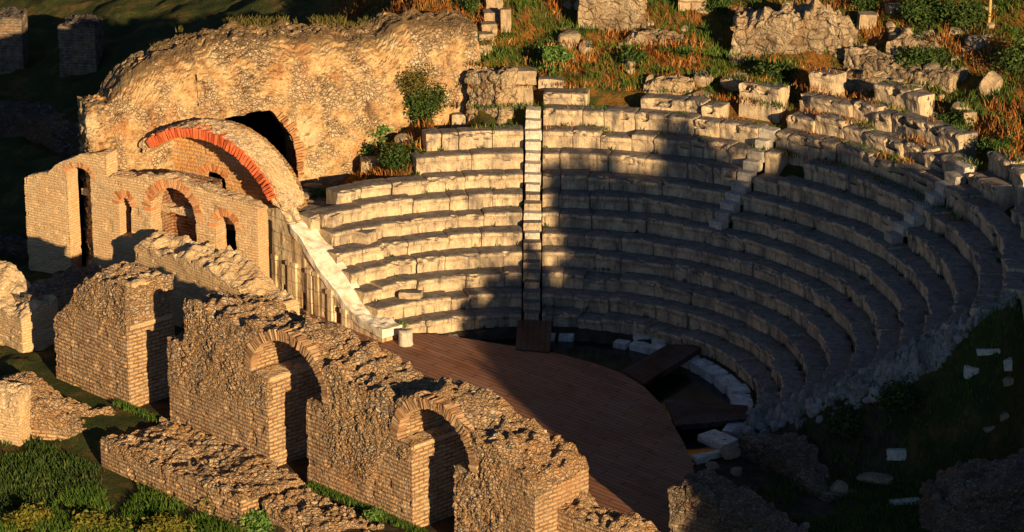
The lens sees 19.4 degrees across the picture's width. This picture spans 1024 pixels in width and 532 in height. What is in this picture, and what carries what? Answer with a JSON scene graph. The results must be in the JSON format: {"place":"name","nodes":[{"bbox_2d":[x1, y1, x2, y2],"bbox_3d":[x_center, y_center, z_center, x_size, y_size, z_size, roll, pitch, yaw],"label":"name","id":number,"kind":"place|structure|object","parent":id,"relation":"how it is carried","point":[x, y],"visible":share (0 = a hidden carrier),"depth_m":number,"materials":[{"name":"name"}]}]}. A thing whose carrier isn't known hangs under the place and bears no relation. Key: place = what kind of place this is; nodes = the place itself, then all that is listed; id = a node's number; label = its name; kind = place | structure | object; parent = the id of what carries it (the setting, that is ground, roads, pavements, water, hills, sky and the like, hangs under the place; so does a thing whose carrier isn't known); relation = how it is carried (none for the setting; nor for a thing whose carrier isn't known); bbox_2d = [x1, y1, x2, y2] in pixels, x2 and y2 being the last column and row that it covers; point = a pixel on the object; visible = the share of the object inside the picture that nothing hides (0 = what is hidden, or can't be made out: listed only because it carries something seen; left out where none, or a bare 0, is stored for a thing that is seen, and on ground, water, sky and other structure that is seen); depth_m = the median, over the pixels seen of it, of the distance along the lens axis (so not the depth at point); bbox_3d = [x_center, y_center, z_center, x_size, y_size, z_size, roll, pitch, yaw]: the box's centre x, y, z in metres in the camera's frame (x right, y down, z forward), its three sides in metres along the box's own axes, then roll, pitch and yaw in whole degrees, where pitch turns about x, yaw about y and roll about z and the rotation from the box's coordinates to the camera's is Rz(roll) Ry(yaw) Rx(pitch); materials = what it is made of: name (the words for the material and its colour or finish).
{"place":"outdoors","nodes":[
{"label":"outdoors","id":0,"kind":"place"},
{"bbox_2d":[0,0,1023,531],"bbox_3d":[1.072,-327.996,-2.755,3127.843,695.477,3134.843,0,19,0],"label":"ground","id":1,"kind":"structure","parent":0,"point":[132,26],"depth_m":105.95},
{"bbox_2d":[0,6,28,74],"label":"brick pier","id":2,"kind":"structure","parent":1,"relation":"on","point":[14,47],"depth_m":130.31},
{"bbox_2d":[0,234,28,259],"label":"shaded wall","id":3,"kind":"structure","parent":1,"relation":"on","point":[14,245],"depth_m":109.92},
{"bbox_2d":[0,380,32,446],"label":"lit wall block","id":4,"kind":"structure","parent":1,"relation":"on","point":[15,409],"depth_m":93.85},
{"bbox_2d":[0,261,57,352],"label":"wall stub","id":5,"kind":"object","parent":1,"relation":"on","point":[26,326],"depth_m":100.57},
{"bbox_2d":[2,499,56,531],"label":"shrub","id":6,"kind":"object","parent":1,"relation":"on","point":[29,516],"visible":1,"depth_m":87.99,"materials":[{"name":"green plant"}]},
{"bbox_2d":[0,100,80,155],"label":"shaded wall","id":7,"kind":"structure","parent":1,"relation":"on","point":[49,127],"depth_m":120.86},
{"bbox_2d":[0,436,104,522],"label":"weeds","id":8,"kind":"object","parent":1,"relation":"on","point":[28,474],"visible":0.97,"depth_m":91.64,"materials":[{"name":"green plant"}]},
{"bbox_2d":[0,371,114,440],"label":"back wall","id":9,"kind":"structure","parent":1,"relation":"on","point":[54,414],"depth_m":94.54,"materials":[{"name":"stone"}]},
{"bbox_2d":[11,263,108,312],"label":"cross wall","id":10,"kind":"structure","parent":1,"relation":"on","point":[62,286],"depth_m":101.65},
{"bbox_2d":[24,149,117,273],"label":"doorway wall","id":11,"kind":"structure","parent":1,"relation":"on","point":[55,214],"depth_m":107.20,"materials":[{"name":"beige brick"}]},
{"bbox_2d":[57,14,103,76],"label":"brick pier","id":12,"kind":"structure","parent":1,"relation":"on","point":[81,43],"depth_m":127.78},
{"bbox_2d":[62,505,132,531],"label":"shrub","id":13,"kind":"object","parent":1,"relation":"on","point":[96,520],"visible":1,"depth_m":87.70,"materials":[{"name":"green plant"}]},
{"bbox_2d":[53,261,174,406],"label":"wall pier","id":14,"kind":"structure","parent":1,"relation":"on","point":[114,327],"depth_m":95.40,"materials":[{"name":"brick"}]},
{"bbox_2d":[0,482,256,531],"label":"grass","id":15,"kind":"structure","parent":1,"relation":"on","point":[153,500],"depth_m":88.83,"materials":[{"name":"plant"}]},
{"bbox_2d":[130,512,195,531],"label":"shrub","id":16,"kind":"object","parent":1,"relation":"on","point":[161,523],"visible":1,"depth_m":87.37,"materials":[{"name":"green plant"}]},
{"bbox_2d":[90,170,272,278],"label":"bath front wall","id":17,"kind":"structure","parent":1,"relation":"on","point":[128,214],"depth_m":104.71,"materials":[{"name":"beige brick"}]},
{"bbox_2d":[81,118,307,224],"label":"brick vault","id":18,"kind":"object","parent":1,"relation":"on","point":[241,158],"visible":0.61,"depth_m":104.79,"materials":[{"name":"orange brick"}]},
{"bbox_2d":[100,416,305,529],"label":"front wall","id":19,"kind":"structure","parent":1,"relation":"on","point":[136,456],"depth_m":90.23,"materials":[{"name":"stone"}]},
{"bbox_2d":[134,231,299,327],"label":"brick wall","id":20,"kind":"structure","parent":1,"relation":"on","point":[202,270],"depth_m":101.34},
{"bbox_2d":[232,507,275,531],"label":"shrub","id":21,"kind":"object","parent":1,"relation":"on","point":[259,520],"visible":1,"depth_m":87.57,"materials":[{"name":"green plant"}]},
{"bbox_2d":[112,398,428,531],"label":"grass","id":22,"kind":"structure","parent":1,"relation":"on","point":[126,406],"depth_m":88.39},
{"bbox_2d":[77,8,480,266],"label":"vaulted rubble wall","id":23,"kind":"structure","parent":1,"relation":"on","point":[311,102],"depth_m":107.90,"materials":[{"name":"stone"}]},
{"bbox_2d":[150,12,376,48],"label":"weeds","id":24,"kind":"object","parent":23,"relation":"on","point":[324,20],"visible":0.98,"depth_m":109.85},
{"bbox_2d":[394,54,438,96],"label":"shrub","id":25,"kind":"object","parent":23,"relation":"attached to","point":[415,82],"visible":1,"depth_m":108.83,"materials":[{"name":"green plant"}]},
{"bbox_2d":[302,188,326,206],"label":"rubble ledge","id":26,"kind":"object","parent":1,"relation":"on","point":[320,201],"visible":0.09,"depth_m":106.91,"materials":[{"name":"stone"}]},
{"bbox_2d":[305,184,333,198],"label":"shrub","id":27,"kind":"object","parent":26,"relation":"on","point":[320,192],"visible":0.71,"depth_m":107.28,"materials":[{"name":"green plant"}]},
{"bbox_2d":[262,488,383,531],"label":"end wall","id":28,"kind":"structure","parent":1,"relation":"on","point":[300,512],"depth_m":87.16,"materials":[{"name":"stone"}]},
{"bbox_2d":[265,204,401,342],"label":"wing wall","id":29,"kind":"structure","parent":1,"relation":"on","point":[307,271],"depth_m":102.93,"materials":[{"name":"stone"}]},
{"bbox_2d":[358,142,379,155],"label":"shrub","id":30,"kind":"object","parent":1,"relation":"on","point":[370,151],"visible":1,"depth_m":109.13,"materials":[{"name":"green plant"}]},
{"bbox_2d":[360,155,380,172],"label":"stone block","id":31,"kind":"object","parent":1,"relation":"on","point":[367,162],"depth_m":108.50,"materials":[{"name":"stone"}]},
{"bbox_2d":[362,506,385,523],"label":"shrub","id":32,"kind":"object","parent":1,"relation":"on","point":[370,514],"visible":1,"depth_m":86.77,"materials":[{"name":"green plant"}]},
{"bbox_2d":[366,123,397,145],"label":"shrub","id":33,"kind":"object","parent":1,"relation":"on","point":[380,130],"visible":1,"depth_m":109.28,"materials":[{"name":"green plant"}]},
{"bbox_2d":[374,135,438,171],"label":"shrub","id":34,"kind":"object","parent":1,"relation":"on","point":[397,158],"visible":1,"depth_m":107.12,"materials":[{"name":"green plant"}]},
{"bbox_2d":[167,290,659,531],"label":"stage wall","id":35,"kind":"structure","parent":1,"relation":"on","point":[373,424],"depth_m":87.15,"materials":[{"name":"stone"}]},
{"bbox_2d":[399,73,457,123],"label":"shrub","id":36,"kind":"object","parent":1,"relation":"on","point":[432,103],"visible":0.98,"depth_m":109.19,"materials":[{"name":"green plant"}]},
{"bbox_2d":[451,112,467,128],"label":"stone block","id":37,"kind":"object","parent":1,"relation":"on","point":[459,119],"depth_m":109.95,"materials":[{"name":"stone"}]},
{"bbox_2d":[456,0,482,14],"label":"shrub","id":38,"kind":"object","parent":1,"relation":"on","point":[470,5],"visible":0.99,"depth_m":113.77,"materials":[{"name":"green plant"}]},
{"bbox_2d":[477,31,493,44],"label":"stone block","id":39,"kind":"structure","parent":1,"relation":"on","point":[487,35],"depth_m":112.05,"materials":[{"name":"stone"}]},
{"bbox_2d":[480,21,496,35],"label":"stone block","id":40,"kind":"structure","parent":1,"relation":"on","point":[487,25],"depth_m":112.67,"materials":[{"name":"stone"}]},
{"bbox_2d":[482,9,499,23],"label":"stone block","id":41,"kind":"structure","parent":1,"relation":"on","point":[491,15],"depth_m":113.39,"materials":[{"name":"stone"}]},
{"bbox_2d":[465,65,519,124],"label":"stone pier","id":42,"kind":"structure","parent":1,"relation":"on","point":[499,89],"depth_m":108.81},
{"bbox_2d":[484,0,502,9],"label":"stone block","id":43,"kind":"structure","parent":1,"relation":"on","point":[496,4],"depth_m":114.19,"materials":[{"name":"stone"}]},
{"bbox_2d":[300,314,693,531],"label":"wooden stage","id":44,"kind":"object","parent":1,"relation":"on","point":[618,430],"visible":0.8,"depth_m":94.91,"materials":[{"name":"brown wood"}]},
{"bbox_2d":[398,328,412,346],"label":"column stump","id":45,"kind":"object","parent":44,"relation":"on","point":[405,337],"visible":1,"depth_m":100.19,"materials":[{"name":"stone"}]},
{"bbox_2d":[515,320,551,352],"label":"wooden walkway","id":46,"kind":"structure","parent":44,"relation":"on","point":[533,335],"depth_m":100.99,"materials":[{"name":"brown wood"}]},
{"bbox_2d":[500,8,510,32],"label":"stone block","id":47,"kind":"structure","parent":1,"relation":"on","point":[505,17],"depth_m":112.91,"materials":[{"name":"stone"}]},
{"bbox_2d":[516,84,532,107],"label":"stone block","id":48,"kind":"structure","parent":1,"relation":"on","point":[524,95],"depth_m":109.13,"materials":[{"name":"stone"}]},
{"bbox_2d":[505,66,536,84],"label":"stone block","id":49,"kind":"structure","parent":48,"relation":"on","point":[526,75],"depth_m":108.95,"materials":[{"name":"stone"}]},
{"bbox_2d":[538,76,563,90],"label":"stone block","id":50,"kind":"structure","parent":1,"relation":"on","point":[544,82],"depth_m":109.72,"materials":[{"name":"stone"}]},
{"bbox_2d":[536,39,577,72],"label":"shrub","id":51,"kind":"object","parent":1,"relation":"on","point":[550,55],"visible":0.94,"depth_m":110.40,"materials":[{"name":"green plant"}]},
{"bbox_2d":[557,30,580,48],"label":"boulder","id":52,"kind":"object","parent":1,"relation":"on","point":[570,35],"visible":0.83,"depth_m":111.69,"materials":[{"name":"stone"}]},
{"bbox_2d":[578,39,592,53],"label":"boulder","id":53,"kind":"object","parent":1,"relation":"on","point":[586,48],"visible":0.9,"depth_m":111.49,"materials":[{"name":"stone"}]},
{"bbox_2d":[577,0,647,31],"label":"hill wall","id":54,"kind":"structure","parent":1,"relation":"on","point":[620,14],"depth_m":112.80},
{"bbox_2d":[616,40,649,65],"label":"shrub","id":55,"kind":"object","parent":1,"relation":"on","point":[631,54],"visible":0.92,"depth_m":110.66,"materials":[{"name":"green plant"}]},
{"bbox_2d":[625,28,683,47],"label":"hill wall","id":56,"kind":"structure","parent":1,"relation":"on","point":[641,36],"depth_m":111.64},
{"bbox_2d":[299,68,1023,437],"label":"theatre seating","id":57,"kind":"object","parent":1,"relation":"on","point":[801,272],"visible":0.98,"depth_m":103.21,"materials":[{"name":"stone"}]},
{"bbox_2d":[297,204,343,227],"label":"stone block","id":58,"kind":"structure","parent":57,"relation":"on","point":[334,220],"depth_m":103.87,"materials":[{"name":"stone"}]},
{"bbox_2d":[351,229,377,244],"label":"stone block","id":59,"kind":"object","parent":57,"relation":"on","point":[367,236],"depth_m":103.60,"materials":[{"name":"stone"}]},
{"bbox_2d":[399,289,422,298],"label":"stone block","id":60,"kind":"object","parent":57,"relation":"on","point":[410,294],"depth_m":102.24,"materials":[{"name":"stone"}]},
{"bbox_2d":[622,344,700,386],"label":"wooden walkway","id":61,"kind":"structure","parent":57,"relation":"on","point":[653,367],"depth_m":98.64,"materials":[{"name":"brown wood"}]},
{"bbox_2d":[664,399,748,429],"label":"wooden walkway","id":62,"kind":"structure","parent":57,"relation":"on","point":[685,415],"depth_m":94.61,"materials":[{"name":"brown wood"}]},
{"bbox_2d":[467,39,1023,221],"bbox_3d":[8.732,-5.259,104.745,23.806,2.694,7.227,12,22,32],"label":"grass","id":63,"kind":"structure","parent":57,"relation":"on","point":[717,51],"depth_m":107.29,"materials":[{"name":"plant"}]},
{"bbox_2d":[467,35,1023,223],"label":"dry grass","id":64,"kind":"structure","parent":57,"relation":"on","point":[920,139],"depth_m":106.68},
{"bbox_2d":[321,122,1002,401],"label":"weeds","id":65,"kind":"object","parent":1,"relation":"on","point":[787,317],"visible":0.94,"depth_m":101.91,"materials":[{"name":"green plant"}]},
{"bbox_2d":[643,74,695,94],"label":"hill wall","id":66,"kind":"structure","parent":1,"relation":"on","point":[652,84],"depth_m":109.11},
{"bbox_2d":[330,0,1023,176],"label":"weeds","id":67,"kind":"object","parent":1,"relation":"on","point":[601,31],"visible":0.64,"depth_m":109.91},
{"bbox_2d":[332,0,1023,184],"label":"dry grass","id":68,"kind":"structure","parent":1,"relation":"on","point":[356,8],"depth_m":110.19,"materials":[{"name":"plant"}]},
{"bbox_2d":[670,38,692,60],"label":"shrub","id":69,"kind":"object","parent":1,"relation":"on","point":[685,52],"visible":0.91,"depth_m":110.56,"materials":[{"name":"green plant"}]},
{"bbox_2d":[360,0,1023,175],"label":"grass","id":70,"kind":"structure","parent":1,"relation":"on","point":[753,4],"depth_m":110.86,"materials":[{"name":"plant"}]},
{"bbox_2d":[678,0,706,10],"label":"stone block","id":71,"kind":"structure","parent":1,"relation":"on","point":[688,4],"depth_m":113.36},
{"bbox_2d":[691,452,708,464],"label":"stone block","id":72,"kind":"object","parent":1,"relation":"on","point":[699,458],"depth_m":91.05,"materials":[{"name":"white stone"}]},
{"bbox_2d":[694,70,714,87],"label":"boulder","id":73,"kind":"object","parent":1,"relation":"on","point":[702,79],"visible":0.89,"depth_m":109.09,"materials":[{"name":"stone"}]},
{"bbox_2d":[698,429,738,449],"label":"stone block","id":74,"kind":"object","parent":1,"relation":"on","point":[713,438],"depth_m":92.38,"materials":[{"name":"white stone"}]},
{"bbox_2d":[704,0,733,14],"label":"shrub","id":75,"kind":"object","parent":1,"relation":"on","point":[720,5],"visible":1,"depth_m":113.11,"materials":[{"name":"green plant"}]},
{"bbox_2d":[719,445,740,459],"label":"boulder","id":76,"kind":"object","parent":1,"relation":"on","point":[728,452],"visible":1,"depth_m":91.16,"materials":[{"name":"stone"}]},
{"bbox_2d":[720,72,747,90],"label":"boulder","id":77,"kind":"object","parent":1,"relation":"on","point":[732,84],"visible":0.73,"depth_m":108.57,"materials":[{"name":"stone"}]},
{"bbox_2d":[668,468,809,531],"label":"ruined wall","id":78,"kind":"structure","parent":1,"relation":"on","point":[707,500],"depth_m":84.48,"materials":[{"name":"stone"}]},
{"bbox_2d":[752,50,802,82],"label":"shrub","id":79,"kind":"object","parent":1,"relation":"on","point":[776,69],"visible":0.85,"depth_m":108.64,"materials":[{"name":"green plant"}]},
{"bbox_2d":[727,0,858,62],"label":"hill wall","id":80,"kind":"structure","parent":1,"relation":"on","point":[815,26],"depth_m":109.87,"materials":[{"name":"stone"}]},
{"bbox_2d":[737,430,856,501],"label":"ruined wall","id":81,"kind":"structure","parent":1,"relation":"on","point":[793,455],"depth_m":90.03,"materials":[{"name":"stone"}]},
{"bbox_2d":[829,479,847,494],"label":"boulder","id":82,"kind":"object","parent":1,"relation":"on","point":[839,486],"visible":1,"depth_m":88.60,"materials":[{"name":"stone"}]},
{"bbox_2d":[817,398,867,438],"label":"shrub","id":83,"kind":"object","parent":1,"relation":"on","point":[846,420],"visible":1,"depth_m":90.23,"materials":[{"name":"green plant"}]},
{"bbox_2d":[856,11,876,28],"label":"stone block","id":84,"kind":"object","parent":1,"relation":"on","point":[864,18],"depth_m":111.05,"materials":[{"name":"stone"}]},
{"bbox_2d":[849,0,884,10],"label":"shrub","id":85,"kind":"object","parent":1,"relation":"on","point":[867,3],"visible":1,"depth_m":111.86,"materials":[{"name":"green plant"}]},
{"bbox_2d":[856,472,892,484],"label":"boulder","id":86,"kind":"object","parent":1,"relation":"on","point":[877,478],"visible":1,"depth_m":89.32,"materials":[{"name":"stone"}]},
{"bbox_2d":[845,68,907,95],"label":"hill wall","id":87,"kind":"structure","parent":1,"relation":"on","point":[866,82],"depth_m":107.20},
{"bbox_2d":[733,294,1023,531],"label":"grass","id":88,"kind":"structure","parent":1,"relation":"on","point":[859,497],"depth_m":88.92,"materials":[{"name":"plant"}]},
{"bbox_2d":[963,365,978,378],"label":"stone block","id":89,"kind":"object","parent":88,"relation":"on","point":[968,370],"depth_m":88.84,"materials":[{"name":"white stone"}]},
{"bbox_2d":[747,279,1023,425],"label":"rubble bed","id":90,"kind":"object","parent":1,"relation":"on","point":[893,365],"visible":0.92,"depth_m":90.18,"materials":[{"name":"stone"}]},
{"bbox_2d":[806,402,821,417],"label":"rubble stone","id":91,"kind":"object","parent":90,"relation":"on","point":[813,409],"visible":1,"depth_m":91.41,"materials":[{"name":"stone"}]},
{"bbox_2d":[847,374,863,390],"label":"rubble stone","id":92,"kind":"object","parent":90,"relation":"on","point":[853,384],"visible":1,"depth_m":90.81,"materials":[{"name":"stone"}]},
{"bbox_2d":[868,384,883,402],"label":"rubble stone","id":93,"kind":"object","parent":90,"relation":"on","point":[874,391],"visible":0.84,"depth_m":90.11,"materials":[{"name":"stone"}]},
{"bbox_2d":[884,2,902,16],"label":"stone block","id":94,"kind":"object","parent":1,"relation":"on","point":[889,7],"depth_m":111.35,"materials":[{"name":"stone"}]},
{"bbox_2d":[886,448,906,460],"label":"stone block","id":95,"kind":"object","parent":1,"relation":"on","point":[895,454],"depth_m":89.57,"materials":[{"name":"white stone"}]},
{"bbox_2d":[870,374,926,417],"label":"shrub","id":96,"kind":"object","parent":1,"relation":"on","point":[900,398],"visible":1,"depth_m":89.50,"materials":[{"name":"green plant"}]},
{"bbox_2d":[890,497,919,505],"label":"stone block","id":97,"kind":"object","parent":1,"relation":"on","point":[903,501],"depth_m":88.07,"materials":[{"name":"white stone"}]},
{"bbox_2d":[843,43,967,92],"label":"hill wall","id":98,"kind":"structure","parent":1,"relation":"on","point":[864,56],"depth_m":107.54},
{"bbox_2d":[886,27,940,55],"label":"hill wall","id":99,"kind":"structure","parent":1,"relation":"on","point":[905,36],"depth_m":108.91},
{"bbox_2d":[896,0,957,29],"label":"shrub","id":100,"kind":"object","parent":1,"relation":"on","point":[925,10],"visible":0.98,"depth_m":110.01,"materials":[{"name":"green plant"}]},
{"bbox_2d":[890,45,963,67],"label":"shrub","id":101,"kind":"object","parent":1,"relation":"on","point":[919,57],"visible":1,"depth_m":107.63,"materials":[{"name":"green plant"}]},
{"bbox_2d":[932,102,973,127],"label":"shrub","id":102,"kind":"object","parent":1,"relation":"on","point":[950,117],"visible":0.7,"depth_m":103.20,"materials":[{"name":"green plant"}]},
{"bbox_2d":[935,0,994,32],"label":"shrub","id":103,"kind":"object","parent":1,"relation":"on","point":[967,14],"visible":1,"depth_m":109.21,"materials":[{"name":"green plant"}]},
{"bbox_2d":[960,110,976,126],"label":"stone block","id":104,"kind":"object","parent":1,"relation":"on","point":[970,113],"depth_m":103.30,"materials":[{"name":"stone"}]},
{"bbox_2d":[918,448,1023,531],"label":"ruined wall","id":105,"kind":"structure","parent":1,"relation":"on","point":[978,495],"depth_m":85.09,"materials":[{"name":"stone"}]},
{"bbox_2d":[964,35,989,50],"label":"boulder","id":106,"kind":"object","parent":1,"relation":"on","point":[976,41],"visible":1,"depth_m":107.89,"materials":[{"name":"stone"}]},
{"bbox_2d":[977,70,1002,97],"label":"boulder","id":107,"kind":"object","parent":1,"relation":"on","point":[990,81],"visible":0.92,"depth_m":104.61,"materials":[{"name":"stone"}]},
{"bbox_2d":[967,129,1019,159],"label":"shrub","id":108,"kind":"object","parent":1,"relation":"on","point":[984,149],"visible":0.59,"depth_m":100.46,"materials":[{"name":"green plant"}]},
{"bbox_2d":[990,30,1023,78],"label":"shrub","id":109,"kind":"object","parent":1,"relation":"on","point":[1015,56],"visible":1,"depth_m":105.45,"materials":[{"name":"green plant"}]},
{"bbox_2d":[479,338,729,464],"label":"water","id":110,"kind":"structure","parent":0,"point":[680,383],"depth_m":98.67,"materials":[{"name":"liquid"}]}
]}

